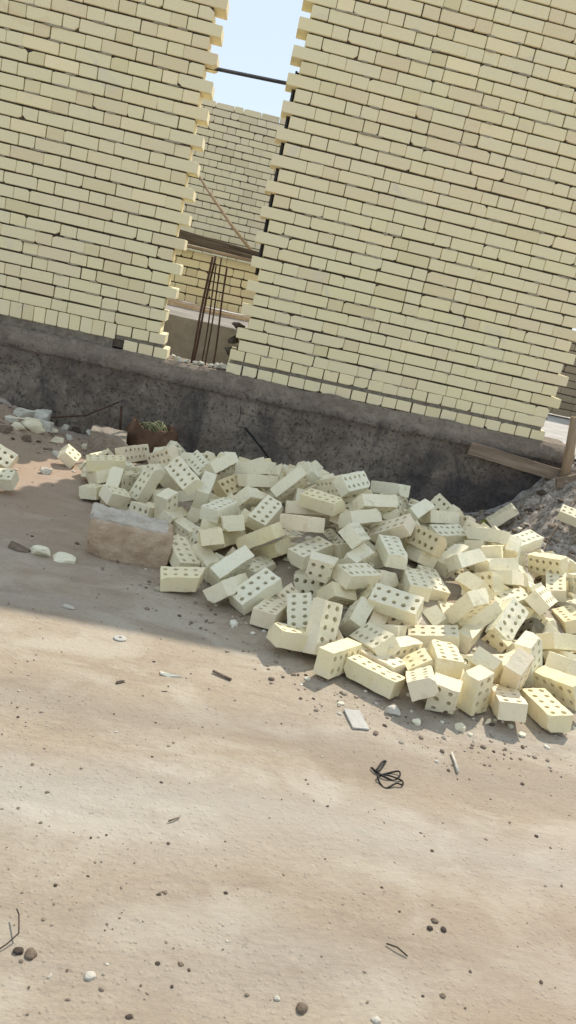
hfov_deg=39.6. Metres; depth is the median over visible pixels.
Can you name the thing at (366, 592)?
loose brick
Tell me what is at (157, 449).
loose brick
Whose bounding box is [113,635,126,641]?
washer
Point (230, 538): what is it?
loose brick
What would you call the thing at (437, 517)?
loose brick
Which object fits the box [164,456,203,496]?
loose brick
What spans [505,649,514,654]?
loose brick
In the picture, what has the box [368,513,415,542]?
loose brick
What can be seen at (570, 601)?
loose brick
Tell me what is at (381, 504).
loose brick
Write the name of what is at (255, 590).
loose brick
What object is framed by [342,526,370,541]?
loose brick
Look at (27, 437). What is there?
stone
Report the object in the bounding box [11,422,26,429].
brick fragment
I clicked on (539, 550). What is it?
loose brick
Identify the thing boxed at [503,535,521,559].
loose brick
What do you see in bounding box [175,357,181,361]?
mortar lump
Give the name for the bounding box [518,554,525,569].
loose brick
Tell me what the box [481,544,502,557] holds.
loose brick
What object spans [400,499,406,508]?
loose brick
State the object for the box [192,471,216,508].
loose brick
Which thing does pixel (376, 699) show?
rubble
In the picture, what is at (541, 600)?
loose brick
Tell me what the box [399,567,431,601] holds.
loose brick
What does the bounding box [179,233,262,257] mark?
board
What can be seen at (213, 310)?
rebar
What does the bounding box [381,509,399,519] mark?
loose brick
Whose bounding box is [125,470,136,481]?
loose brick
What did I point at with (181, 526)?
loose brick
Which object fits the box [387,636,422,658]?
loose brick
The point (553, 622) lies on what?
loose brick
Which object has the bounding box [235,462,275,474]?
loose brick
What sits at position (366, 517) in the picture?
loose brick
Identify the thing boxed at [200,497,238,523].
loose brick
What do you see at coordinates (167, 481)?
loose brick
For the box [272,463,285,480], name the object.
loose brick
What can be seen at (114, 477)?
loose brick
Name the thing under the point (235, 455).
loose brick
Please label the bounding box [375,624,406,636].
loose brick
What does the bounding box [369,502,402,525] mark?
loose brick
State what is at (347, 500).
loose brick
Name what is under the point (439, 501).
loose brick
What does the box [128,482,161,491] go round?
loose brick
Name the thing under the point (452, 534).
loose brick
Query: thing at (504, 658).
loose brick
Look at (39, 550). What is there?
brick fragment
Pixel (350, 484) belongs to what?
loose brick
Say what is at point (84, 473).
loose brick
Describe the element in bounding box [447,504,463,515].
loose brick
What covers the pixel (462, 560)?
loose brick
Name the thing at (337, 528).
loose brick
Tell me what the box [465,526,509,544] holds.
loose brick
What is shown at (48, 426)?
plaster chunk
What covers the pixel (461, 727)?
brick fragment
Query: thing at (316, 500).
loose brick
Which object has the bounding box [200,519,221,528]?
loose brick
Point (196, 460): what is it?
loose brick
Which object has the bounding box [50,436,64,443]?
brick fragment
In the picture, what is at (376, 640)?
loose brick
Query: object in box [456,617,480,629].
loose brick
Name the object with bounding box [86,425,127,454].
concrete block
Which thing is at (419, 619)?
loose brick
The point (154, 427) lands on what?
rope
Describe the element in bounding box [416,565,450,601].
loose brick
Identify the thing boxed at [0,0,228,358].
brick wall
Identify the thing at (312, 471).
loose brick
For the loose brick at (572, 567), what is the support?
on the loose brick
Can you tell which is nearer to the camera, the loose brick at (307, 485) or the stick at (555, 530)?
the loose brick at (307, 485)
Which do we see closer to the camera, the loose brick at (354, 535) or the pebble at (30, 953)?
the pebble at (30, 953)
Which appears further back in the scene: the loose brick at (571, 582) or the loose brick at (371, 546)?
the loose brick at (571, 582)
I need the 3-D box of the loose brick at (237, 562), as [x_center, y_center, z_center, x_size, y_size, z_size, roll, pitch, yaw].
[-0.234,0.225,3.246,0.195,0.096,0.066,-32,69,-35]
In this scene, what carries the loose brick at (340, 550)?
on the ground
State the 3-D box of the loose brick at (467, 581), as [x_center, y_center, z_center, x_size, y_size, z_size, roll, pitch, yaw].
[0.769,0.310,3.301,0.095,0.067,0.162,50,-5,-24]
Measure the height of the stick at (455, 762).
0.010 m
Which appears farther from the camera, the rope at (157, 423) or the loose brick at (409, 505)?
the rope at (157, 423)
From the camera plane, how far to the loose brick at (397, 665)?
2.78 m
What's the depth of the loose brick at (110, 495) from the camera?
3.78 m
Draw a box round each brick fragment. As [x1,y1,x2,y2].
[4,416,44,433]
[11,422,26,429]
[30,545,49,556]
[50,428,57,433]
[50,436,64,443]
[52,552,75,563]
[412,718,420,725]
[454,723,465,731]
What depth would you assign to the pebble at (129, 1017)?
1.35 m
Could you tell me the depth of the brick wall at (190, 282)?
7.13 m
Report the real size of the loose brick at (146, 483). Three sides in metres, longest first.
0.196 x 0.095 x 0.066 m
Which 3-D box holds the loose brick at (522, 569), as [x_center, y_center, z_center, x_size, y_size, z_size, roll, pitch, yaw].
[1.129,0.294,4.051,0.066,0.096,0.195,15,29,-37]
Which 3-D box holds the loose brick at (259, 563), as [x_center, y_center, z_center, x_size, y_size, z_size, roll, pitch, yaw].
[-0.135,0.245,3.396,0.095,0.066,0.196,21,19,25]
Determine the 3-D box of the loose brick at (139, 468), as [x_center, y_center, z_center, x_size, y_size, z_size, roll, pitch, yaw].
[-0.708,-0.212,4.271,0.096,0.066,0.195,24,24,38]
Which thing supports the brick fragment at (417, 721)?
on the ground
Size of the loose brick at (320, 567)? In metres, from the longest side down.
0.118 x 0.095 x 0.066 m
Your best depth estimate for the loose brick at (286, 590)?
3.17 m
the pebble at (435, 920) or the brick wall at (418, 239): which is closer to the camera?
the pebble at (435, 920)
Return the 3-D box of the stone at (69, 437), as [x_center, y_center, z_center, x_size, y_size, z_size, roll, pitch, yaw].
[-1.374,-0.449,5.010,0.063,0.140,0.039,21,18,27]
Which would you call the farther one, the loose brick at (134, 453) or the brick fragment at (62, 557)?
the loose brick at (134, 453)
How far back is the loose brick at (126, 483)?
4.10 m
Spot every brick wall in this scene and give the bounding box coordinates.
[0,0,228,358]
[169,249,260,313]
[179,98,285,263]
[226,0,575,440]
[548,340,575,416]
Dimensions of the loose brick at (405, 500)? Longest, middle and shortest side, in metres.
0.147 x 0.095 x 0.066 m
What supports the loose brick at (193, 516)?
on the ground
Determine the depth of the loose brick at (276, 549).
3.46 m
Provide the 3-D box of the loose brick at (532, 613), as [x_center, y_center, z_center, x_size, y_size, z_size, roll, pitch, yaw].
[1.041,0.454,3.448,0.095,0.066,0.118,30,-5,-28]
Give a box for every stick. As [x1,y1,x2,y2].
[212,670,231,680]
[450,752,458,772]
[543,497,575,550]
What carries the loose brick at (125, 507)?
on the ground
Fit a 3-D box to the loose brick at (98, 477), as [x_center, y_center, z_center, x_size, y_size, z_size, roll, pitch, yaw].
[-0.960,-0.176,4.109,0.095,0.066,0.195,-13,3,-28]
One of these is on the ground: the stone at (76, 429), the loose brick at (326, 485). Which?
the stone at (76, 429)
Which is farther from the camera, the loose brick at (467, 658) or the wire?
the loose brick at (467, 658)
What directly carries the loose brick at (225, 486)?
on the loose brick at (213, 496)
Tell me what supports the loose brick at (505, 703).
on the ground
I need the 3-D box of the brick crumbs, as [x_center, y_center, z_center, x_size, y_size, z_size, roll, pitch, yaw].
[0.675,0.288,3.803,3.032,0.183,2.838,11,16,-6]
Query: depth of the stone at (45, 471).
4.20 m
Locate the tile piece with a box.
[343,708,368,729]
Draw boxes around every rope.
[140,422,165,432]
[145,421,167,431]
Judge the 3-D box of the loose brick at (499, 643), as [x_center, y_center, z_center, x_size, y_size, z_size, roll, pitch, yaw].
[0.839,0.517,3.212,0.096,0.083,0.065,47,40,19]
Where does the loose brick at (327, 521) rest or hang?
on the ground
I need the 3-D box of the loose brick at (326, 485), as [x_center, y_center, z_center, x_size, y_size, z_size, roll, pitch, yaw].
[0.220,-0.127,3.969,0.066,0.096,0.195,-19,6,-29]
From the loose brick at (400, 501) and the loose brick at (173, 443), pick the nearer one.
the loose brick at (400, 501)
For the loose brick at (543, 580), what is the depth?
4.21 m
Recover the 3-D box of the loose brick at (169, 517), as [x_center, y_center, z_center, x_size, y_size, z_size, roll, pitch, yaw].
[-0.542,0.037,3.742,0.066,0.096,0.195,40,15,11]
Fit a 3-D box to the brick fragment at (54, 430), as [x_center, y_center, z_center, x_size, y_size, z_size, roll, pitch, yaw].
[-1.489,-0.515,5.074,0.063,0.038,0.041,8,14,-21]
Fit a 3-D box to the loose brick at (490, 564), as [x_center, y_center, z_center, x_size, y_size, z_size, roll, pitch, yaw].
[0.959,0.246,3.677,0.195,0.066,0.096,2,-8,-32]
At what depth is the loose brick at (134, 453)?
4.46 m
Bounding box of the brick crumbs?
[136,460,575,749]
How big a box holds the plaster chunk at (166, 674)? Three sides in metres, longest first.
0.072 x 0.028 x 0.012 m
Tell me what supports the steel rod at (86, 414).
attached to the concrete footing
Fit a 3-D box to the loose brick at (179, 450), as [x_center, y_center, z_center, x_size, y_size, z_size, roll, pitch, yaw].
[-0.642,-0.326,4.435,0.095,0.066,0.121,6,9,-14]
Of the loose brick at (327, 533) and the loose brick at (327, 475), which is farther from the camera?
the loose brick at (327, 475)
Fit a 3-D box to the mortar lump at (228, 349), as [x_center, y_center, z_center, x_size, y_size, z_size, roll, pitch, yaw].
[-0.377,-1.049,5.251,0.057,0.058,0.121,29,22,12]
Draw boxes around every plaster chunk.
[5,415,17,422]
[13,407,34,419]
[33,409,51,421]
[40,419,53,432]
[52,450,58,456]
[61,424,69,429]
[160,671,181,677]
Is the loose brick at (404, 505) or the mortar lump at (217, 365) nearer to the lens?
the loose brick at (404, 505)
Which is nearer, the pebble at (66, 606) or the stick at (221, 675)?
the stick at (221, 675)
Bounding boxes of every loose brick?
[0,444,17,467]
[0,468,18,490]
[57,443,80,467]
[77,461,85,470]
[79,483,102,499]
[80,465,92,479]
[86,455,125,471]
[87,469,109,483]
[98,448,113,454]
[99,484,130,507]
[100,466,123,506]
[110,491,132,509]
[115,444,146,462]
[119,471,133,490]
[125,461,135,470]
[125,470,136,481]
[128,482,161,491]
[129,463,164,503]
[129,501,154,517]
[133,444,149,462]
[134,463,162,478]
[136,463,166,472]
[146,446,178,465]
[146,502,154,506]
[150,488,163,501]
[153,446,163,451]
[154,488,178,518]
[155,464,180,490]
[157,507,187,523]
[160,566,205,591]
[164,446,181,455]
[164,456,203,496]
[167,440,185,452]
[169,536,200,566]
[172,516,193,539]
[177,490,196,501]
[179,520,202,545]
[180,452,202,472]
[185,503,207,523]
[186,450,209,477]
[191,543,218,582]
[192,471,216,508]
[198,451,215,476]
[198,527,224,546]
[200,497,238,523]
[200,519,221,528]
[201,453,236,475]
[203,573,247,603]
[205,545,254,585]
[208,530,245,550]
[209,493,220,498]
[212,473,241,497]
[215,466,236,482]
[215,552,223,560]
[221,514,244,531]
[224,452,238,470]
[224,547,235,556]
[226,493,243,514]
[228,567,282,614]
[233,486,263,509]
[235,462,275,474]
[236,522,284,548]
[237,474,277,487]
[238,456,249,461]
[241,508,253,533]
[241,556,276,578]
[245,495,282,530]
[246,457,264,461]
[250,507,279,523]
[250,596,286,628]
[251,537,291,558]
[264,478,281,497]
[266,622,307,651]
[270,465,310,502]
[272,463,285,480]
[274,583,298,600]
[279,514,324,532]
[280,529,302,540]
[284,484,316,503]
[285,500,325,517]
[286,464,296,474]
[287,474,310,488]
[287,536,333,569]
[287,592,311,628]
[288,488,306,500]
[294,574,332,598]
[295,569,305,574]
[296,461,304,466]
[299,488,344,515]
[301,461,321,485]
[302,598,342,655]
[305,551,338,582]
[311,460,322,470]
[313,637,361,678]
[315,475,339,495]
[316,581,356,605]
[320,469,328,475]
[322,473,339,496]
[323,529,344,543]
[324,515,329,527]
[329,509,348,523]
[331,563,381,589]
[332,471,369,497]
[332,543,352,557]
[335,523,341,534]
[335,628,343,641]
[338,509,381,527]
[338,522,370,548]
[339,597,373,638]
[340,542,374,563]
[342,493,359,510]
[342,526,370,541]
[343,654,405,698]
[349,622,400,656]
[352,494,397,513]
[355,588,364,593]
[357,584,373,600]
[359,489,372,493]
[359,642,406,676]
[365,610,387,624]
[366,541,378,553]
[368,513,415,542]
[368,583,423,624]
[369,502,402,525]
[370,481,409,497]
[370,520,385,543]
[371,551,384,568]
[375,534,407,569]
[375,569,398,587]
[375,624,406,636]
[380,493,402,506]
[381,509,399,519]
[385,616,416,633]
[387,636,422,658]
[397,496,407,503]
[397,581,402,589]
[399,499,434,520]
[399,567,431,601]
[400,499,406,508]
[401,520,419,547]
[401,648,433,670]
[403,524,446,558]
[405,544,437,567]
[406,503,435,520]
[406,665,438,701]
[408,625,458,648]
[409,499,429,527]
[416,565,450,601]
[417,611,422,624]
[417,648,470,670]
[419,510,459,524]
[422,605,450,624]
[425,672,462,713]
[428,524,466,545]
[428,639,463,678]
[431,493,453,510]
[434,544,468,578]
[437,601,453,612]
[443,551,472,574]
[444,541,463,550]
[444,548,486,572]
[444,588,488,624]
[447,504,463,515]
[455,571,494,601]
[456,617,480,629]
[456,665,493,715]
[459,515,475,526]
[459,624,485,653]
[462,519,482,539]
[464,540,497,550]
[464,654,511,668]
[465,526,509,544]
[469,646,503,684]
[473,570,503,592]
[474,558,518,572]
[474,600,501,624]
[481,522,504,550]
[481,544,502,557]
[481,629,511,652]
[485,503,518,526]
[485,597,528,640]
[488,684,527,722]
[492,588,529,606]
[493,570,523,585]
[499,647,534,690]
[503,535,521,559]
[503,551,527,572]
[504,529,543,554]
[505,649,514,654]
[506,640,542,664]
[508,586,525,591]
[514,631,542,687]
[516,617,544,638]
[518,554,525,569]
[520,573,533,590]
[520,688,573,732]
[523,573,527,586]
[524,585,557,615]
[524,606,545,622]
[526,582,542,608]
[527,552,567,574]
[530,549,543,552]
[532,573,567,579]
[533,665,575,710]
[536,633,575,650]
[541,575,545,585]
[542,620,568,651]
[542,632,556,660]
[543,650,575,662]
[545,651,575,675]
[546,571,565,601]
[546,617,556,628]
[551,605,575,633]
[555,596,575,608]
[556,504,575,526]
[566,556,575,572]
[566,581,575,598]
[567,573,575,593]
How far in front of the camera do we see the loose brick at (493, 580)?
3.43 m
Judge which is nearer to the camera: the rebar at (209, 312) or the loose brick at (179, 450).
the loose brick at (179, 450)
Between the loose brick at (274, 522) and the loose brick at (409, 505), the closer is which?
the loose brick at (274, 522)
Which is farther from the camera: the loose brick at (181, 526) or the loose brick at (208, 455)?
the loose brick at (208, 455)
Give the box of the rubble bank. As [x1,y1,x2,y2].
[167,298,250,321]
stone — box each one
[0,425,12,433]
[8,541,30,552]
[21,434,31,441]
[40,467,52,474]
[66,431,73,440]
[71,427,80,432]
[385,705,400,715]
[536,489,545,494]
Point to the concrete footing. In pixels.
(197, 407)
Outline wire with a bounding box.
[370,760,403,788]
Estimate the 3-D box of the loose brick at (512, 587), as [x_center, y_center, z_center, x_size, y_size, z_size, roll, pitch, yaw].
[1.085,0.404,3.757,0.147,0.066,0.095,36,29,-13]
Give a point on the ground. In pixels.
(230, 758)
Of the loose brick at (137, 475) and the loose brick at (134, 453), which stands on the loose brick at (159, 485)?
the loose brick at (137, 475)
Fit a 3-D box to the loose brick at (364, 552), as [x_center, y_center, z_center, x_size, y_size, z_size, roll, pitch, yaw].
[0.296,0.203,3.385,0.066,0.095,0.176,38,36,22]
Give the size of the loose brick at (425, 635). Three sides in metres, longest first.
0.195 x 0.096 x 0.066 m
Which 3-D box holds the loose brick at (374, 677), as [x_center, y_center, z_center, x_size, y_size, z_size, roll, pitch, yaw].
[0.290,0.555,2.708,0.196,0.066,0.095,22,10,31]
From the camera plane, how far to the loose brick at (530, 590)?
3.56 m
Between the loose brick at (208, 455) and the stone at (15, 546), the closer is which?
the stone at (15, 546)
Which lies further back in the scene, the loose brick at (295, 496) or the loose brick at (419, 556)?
the loose brick at (295, 496)
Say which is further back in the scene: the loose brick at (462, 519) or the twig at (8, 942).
the loose brick at (462, 519)
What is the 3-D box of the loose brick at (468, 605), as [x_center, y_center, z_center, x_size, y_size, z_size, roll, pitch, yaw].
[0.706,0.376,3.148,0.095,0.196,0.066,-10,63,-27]
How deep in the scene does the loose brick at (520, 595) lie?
3.49 m
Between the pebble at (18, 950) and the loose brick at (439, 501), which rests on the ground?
the pebble at (18, 950)
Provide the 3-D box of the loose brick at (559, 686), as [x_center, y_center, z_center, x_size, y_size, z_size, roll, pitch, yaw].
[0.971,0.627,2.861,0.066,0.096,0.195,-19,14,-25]
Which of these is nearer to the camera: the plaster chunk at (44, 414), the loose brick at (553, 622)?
the loose brick at (553, 622)
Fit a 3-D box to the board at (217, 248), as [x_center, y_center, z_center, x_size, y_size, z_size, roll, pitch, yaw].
[-0.543,-2.324,7.120,2.303,0.041,0.163,11,16,-9]
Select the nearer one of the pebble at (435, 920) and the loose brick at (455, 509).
the pebble at (435, 920)
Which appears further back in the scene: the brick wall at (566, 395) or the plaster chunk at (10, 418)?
the brick wall at (566, 395)
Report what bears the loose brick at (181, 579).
on the ground
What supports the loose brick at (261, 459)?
on the ground
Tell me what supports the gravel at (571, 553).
on the ground
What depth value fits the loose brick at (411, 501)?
4.37 m
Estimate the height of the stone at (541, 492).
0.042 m
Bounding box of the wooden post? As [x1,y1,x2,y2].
[559,417,575,476]
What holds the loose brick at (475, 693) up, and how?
on the ground
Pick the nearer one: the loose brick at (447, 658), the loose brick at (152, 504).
the loose brick at (447, 658)
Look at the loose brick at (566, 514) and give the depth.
4.83 m
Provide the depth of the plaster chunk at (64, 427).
5.19 m
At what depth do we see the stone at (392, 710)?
2.56 m
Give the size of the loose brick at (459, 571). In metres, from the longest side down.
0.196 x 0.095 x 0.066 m
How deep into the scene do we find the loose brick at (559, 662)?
3.02 m
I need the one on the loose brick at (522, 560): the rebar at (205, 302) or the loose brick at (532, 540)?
the loose brick at (532, 540)
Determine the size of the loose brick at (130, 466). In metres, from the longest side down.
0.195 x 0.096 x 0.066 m
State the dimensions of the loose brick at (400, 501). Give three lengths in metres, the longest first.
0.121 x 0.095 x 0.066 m
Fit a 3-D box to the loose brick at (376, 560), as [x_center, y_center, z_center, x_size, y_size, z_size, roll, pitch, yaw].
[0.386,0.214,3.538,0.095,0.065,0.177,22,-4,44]
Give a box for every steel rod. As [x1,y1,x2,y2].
[52,401,118,417]
[244,427,272,461]
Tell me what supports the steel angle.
attached to the brick wall at (418, 239)
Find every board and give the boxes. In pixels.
[177,236,257,258]
[179,229,262,256]
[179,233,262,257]
[187,244,251,261]
[467,442,570,479]
[555,473,575,489]
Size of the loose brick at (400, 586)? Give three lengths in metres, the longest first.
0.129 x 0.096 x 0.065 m
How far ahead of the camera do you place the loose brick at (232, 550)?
3.43 m
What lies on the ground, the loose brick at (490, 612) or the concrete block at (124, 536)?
the concrete block at (124, 536)
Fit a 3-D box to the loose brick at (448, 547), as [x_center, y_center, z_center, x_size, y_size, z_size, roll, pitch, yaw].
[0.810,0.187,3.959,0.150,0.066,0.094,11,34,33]
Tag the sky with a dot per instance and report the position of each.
(260, 39)
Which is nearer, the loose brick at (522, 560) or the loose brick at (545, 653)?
the loose brick at (545, 653)
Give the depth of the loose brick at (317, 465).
4.40 m
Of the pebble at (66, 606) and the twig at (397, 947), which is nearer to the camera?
the twig at (397, 947)
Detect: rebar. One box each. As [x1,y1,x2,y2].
[119,406,122,429]
[190,257,213,362]
[193,256,216,360]
[201,264,216,361]
[205,257,221,364]
[212,266,227,367]
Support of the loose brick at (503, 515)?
on the ground
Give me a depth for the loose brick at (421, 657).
2.79 m
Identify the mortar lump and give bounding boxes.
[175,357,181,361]
[213,363,221,368]
[220,363,226,369]
[225,347,232,355]
[228,335,238,343]
[232,322,245,328]
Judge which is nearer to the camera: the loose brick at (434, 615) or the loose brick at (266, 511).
the loose brick at (434, 615)
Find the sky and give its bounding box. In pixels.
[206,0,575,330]
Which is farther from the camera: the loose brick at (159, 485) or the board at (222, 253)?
the board at (222, 253)
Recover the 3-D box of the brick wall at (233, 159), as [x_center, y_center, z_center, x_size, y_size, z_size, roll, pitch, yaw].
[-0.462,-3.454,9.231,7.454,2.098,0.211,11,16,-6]
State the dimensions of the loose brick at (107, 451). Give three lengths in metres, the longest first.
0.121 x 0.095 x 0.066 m
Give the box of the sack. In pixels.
[124,417,178,452]
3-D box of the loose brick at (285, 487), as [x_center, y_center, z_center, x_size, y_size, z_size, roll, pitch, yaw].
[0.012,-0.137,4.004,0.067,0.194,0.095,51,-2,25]
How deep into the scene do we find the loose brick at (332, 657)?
2.68 m
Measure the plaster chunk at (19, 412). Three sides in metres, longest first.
0.139 x 0.100 x 0.087 m
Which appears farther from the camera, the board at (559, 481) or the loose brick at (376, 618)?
the board at (559, 481)
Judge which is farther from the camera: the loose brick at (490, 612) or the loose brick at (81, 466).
the loose brick at (81, 466)
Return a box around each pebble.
[13,947,23,954]
[24,947,36,959]
[61,604,74,609]
[84,971,95,980]
[125,1014,133,1019]
[296,1002,307,1014]
[371,1016,380,1023]
[431,918,438,923]
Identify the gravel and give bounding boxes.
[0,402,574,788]
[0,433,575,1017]
[462,459,575,607]
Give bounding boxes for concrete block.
[85,502,173,567]
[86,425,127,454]
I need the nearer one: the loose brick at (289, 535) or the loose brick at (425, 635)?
the loose brick at (425, 635)
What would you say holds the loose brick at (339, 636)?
on the ground
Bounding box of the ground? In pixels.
[0,300,575,1023]
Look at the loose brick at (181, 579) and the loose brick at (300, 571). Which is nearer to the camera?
the loose brick at (181, 579)
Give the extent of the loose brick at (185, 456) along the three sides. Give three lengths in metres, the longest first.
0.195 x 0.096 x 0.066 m
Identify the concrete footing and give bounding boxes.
[0,323,574,512]
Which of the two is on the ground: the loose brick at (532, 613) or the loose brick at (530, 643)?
the loose brick at (530, 643)
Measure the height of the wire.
0.017 m
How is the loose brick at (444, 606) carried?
on the ground
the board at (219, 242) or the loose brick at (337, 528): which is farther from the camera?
the board at (219, 242)
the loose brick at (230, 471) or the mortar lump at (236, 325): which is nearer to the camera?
the loose brick at (230, 471)
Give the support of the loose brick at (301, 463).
on the brick crumbs
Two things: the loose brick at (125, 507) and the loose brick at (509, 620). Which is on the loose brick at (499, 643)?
the loose brick at (509, 620)
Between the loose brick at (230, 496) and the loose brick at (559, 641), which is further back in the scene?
the loose brick at (230, 496)
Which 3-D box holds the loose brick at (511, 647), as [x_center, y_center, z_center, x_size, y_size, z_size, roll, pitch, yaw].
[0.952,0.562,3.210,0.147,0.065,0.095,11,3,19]
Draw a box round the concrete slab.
[162,304,248,364]
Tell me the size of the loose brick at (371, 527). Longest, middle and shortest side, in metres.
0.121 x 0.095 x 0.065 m
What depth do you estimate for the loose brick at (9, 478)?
3.74 m
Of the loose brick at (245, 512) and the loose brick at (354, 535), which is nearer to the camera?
the loose brick at (354, 535)
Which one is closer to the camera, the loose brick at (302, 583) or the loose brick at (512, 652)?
the loose brick at (512, 652)
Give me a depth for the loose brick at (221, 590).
3.02 m
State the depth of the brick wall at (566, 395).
8.38 m
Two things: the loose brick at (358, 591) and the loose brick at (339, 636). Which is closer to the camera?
the loose brick at (339, 636)
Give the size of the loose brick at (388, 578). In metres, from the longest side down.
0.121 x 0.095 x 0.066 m
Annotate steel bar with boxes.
[205,67,286,84]
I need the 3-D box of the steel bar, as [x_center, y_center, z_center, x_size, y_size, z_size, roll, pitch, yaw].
[-0.221,-2.612,4.793,0.568,0.047,0.022,11,16,-6]
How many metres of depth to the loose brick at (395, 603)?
3.06 m
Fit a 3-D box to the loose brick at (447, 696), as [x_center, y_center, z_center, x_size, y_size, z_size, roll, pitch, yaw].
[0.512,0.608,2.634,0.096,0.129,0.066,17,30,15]
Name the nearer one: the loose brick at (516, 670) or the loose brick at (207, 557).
the loose brick at (516, 670)
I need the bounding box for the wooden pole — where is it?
[191,160,251,249]
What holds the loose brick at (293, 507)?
on the ground
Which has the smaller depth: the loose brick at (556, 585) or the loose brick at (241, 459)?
the loose brick at (556, 585)
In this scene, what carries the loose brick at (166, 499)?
on the loose brick at (169, 517)
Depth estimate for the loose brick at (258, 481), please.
4.02 m
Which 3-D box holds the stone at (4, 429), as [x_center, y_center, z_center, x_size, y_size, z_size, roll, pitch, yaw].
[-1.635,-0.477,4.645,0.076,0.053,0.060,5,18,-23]
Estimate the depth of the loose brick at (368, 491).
4.02 m
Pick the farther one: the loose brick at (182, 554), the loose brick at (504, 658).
the loose brick at (182, 554)
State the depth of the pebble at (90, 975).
1.41 m
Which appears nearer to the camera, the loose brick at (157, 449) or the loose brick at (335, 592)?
the loose brick at (335, 592)
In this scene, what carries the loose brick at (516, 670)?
on the ground
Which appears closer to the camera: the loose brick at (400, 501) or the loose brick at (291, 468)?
the loose brick at (400, 501)
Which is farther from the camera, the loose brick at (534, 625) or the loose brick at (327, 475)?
the loose brick at (327, 475)
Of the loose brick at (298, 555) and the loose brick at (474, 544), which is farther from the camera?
the loose brick at (474, 544)
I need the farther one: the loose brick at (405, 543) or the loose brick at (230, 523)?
the loose brick at (405, 543)
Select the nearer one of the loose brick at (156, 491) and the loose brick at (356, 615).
the loose brick at (356, 615)
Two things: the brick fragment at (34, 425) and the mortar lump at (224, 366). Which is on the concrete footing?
the mortar lump at (224, 366)
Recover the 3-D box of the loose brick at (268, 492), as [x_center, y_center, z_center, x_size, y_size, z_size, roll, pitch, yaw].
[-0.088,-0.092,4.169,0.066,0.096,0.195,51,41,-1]
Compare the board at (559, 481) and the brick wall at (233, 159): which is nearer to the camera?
the board at (559, 481)
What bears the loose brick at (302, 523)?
on the loose brick at (298, 555)
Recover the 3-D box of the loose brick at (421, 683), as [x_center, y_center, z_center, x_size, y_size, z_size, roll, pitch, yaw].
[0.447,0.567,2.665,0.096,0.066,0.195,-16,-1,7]
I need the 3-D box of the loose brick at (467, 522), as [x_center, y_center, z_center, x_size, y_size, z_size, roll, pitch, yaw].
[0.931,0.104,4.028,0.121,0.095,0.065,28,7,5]
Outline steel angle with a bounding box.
[255,71,298,274]
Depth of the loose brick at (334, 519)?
3.71 m
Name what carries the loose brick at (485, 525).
on the ground
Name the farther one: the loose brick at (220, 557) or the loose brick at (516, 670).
the loose brick at (220, 557)
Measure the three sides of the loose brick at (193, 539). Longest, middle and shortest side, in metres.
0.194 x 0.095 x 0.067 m
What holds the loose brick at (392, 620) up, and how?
on the ground
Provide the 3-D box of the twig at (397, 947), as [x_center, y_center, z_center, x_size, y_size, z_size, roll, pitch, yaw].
[0.222,0.885,1.621,0.048,0.007,0.005,20,17,25]
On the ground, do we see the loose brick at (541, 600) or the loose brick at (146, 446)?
the loose brick at (146, 446)
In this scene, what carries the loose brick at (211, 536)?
on the loose brick at (207, 557)
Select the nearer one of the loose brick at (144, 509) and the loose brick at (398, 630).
the loose brick at (398, 630)
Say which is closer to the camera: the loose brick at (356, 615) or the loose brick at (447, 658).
the loose brick at (447, 658)
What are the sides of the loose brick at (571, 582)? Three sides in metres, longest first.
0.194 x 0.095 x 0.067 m
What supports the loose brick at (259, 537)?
on the loose brick at (232, 550)
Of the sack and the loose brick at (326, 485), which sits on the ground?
the sack
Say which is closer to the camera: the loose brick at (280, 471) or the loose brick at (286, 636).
the loose brick at (286, 636)
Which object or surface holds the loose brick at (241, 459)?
on the ground
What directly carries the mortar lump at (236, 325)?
on the brick wall at (418, 239)
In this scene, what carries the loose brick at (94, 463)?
on the loose brick at (98, 477)
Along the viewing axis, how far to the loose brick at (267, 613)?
2.96 m
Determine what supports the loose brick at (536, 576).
on the ground
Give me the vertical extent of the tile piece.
0.010 m
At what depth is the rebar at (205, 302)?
5.21 m
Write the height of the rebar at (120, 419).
0.232 m
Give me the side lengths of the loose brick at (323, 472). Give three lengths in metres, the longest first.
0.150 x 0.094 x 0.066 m
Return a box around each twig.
[0,908,19,948]
[386,943,407,955]
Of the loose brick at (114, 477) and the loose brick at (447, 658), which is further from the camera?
the loose brick at (114, 477)
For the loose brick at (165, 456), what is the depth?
4.30 m
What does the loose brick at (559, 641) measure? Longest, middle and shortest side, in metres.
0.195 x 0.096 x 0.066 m
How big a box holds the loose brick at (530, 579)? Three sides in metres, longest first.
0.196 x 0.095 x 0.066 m
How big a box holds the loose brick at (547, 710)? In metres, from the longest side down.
0.195 x 0.096 x 0.066 m
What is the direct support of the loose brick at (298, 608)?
on the ground
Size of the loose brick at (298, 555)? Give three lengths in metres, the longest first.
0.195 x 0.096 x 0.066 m
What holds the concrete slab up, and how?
on the ground
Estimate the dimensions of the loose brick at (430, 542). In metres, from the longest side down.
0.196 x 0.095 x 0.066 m
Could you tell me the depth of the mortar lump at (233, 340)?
5.20 m
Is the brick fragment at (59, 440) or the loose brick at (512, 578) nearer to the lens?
the loose brick at (512, 578)
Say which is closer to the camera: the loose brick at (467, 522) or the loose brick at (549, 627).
the loose brick at (549, 627)
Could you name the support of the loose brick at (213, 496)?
on the ground
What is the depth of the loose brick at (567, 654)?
3.10 m
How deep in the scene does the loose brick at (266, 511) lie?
3.63 m
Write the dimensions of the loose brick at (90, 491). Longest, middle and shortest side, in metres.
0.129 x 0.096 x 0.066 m
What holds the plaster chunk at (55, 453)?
on the ground
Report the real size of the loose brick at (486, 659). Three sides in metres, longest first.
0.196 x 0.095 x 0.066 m

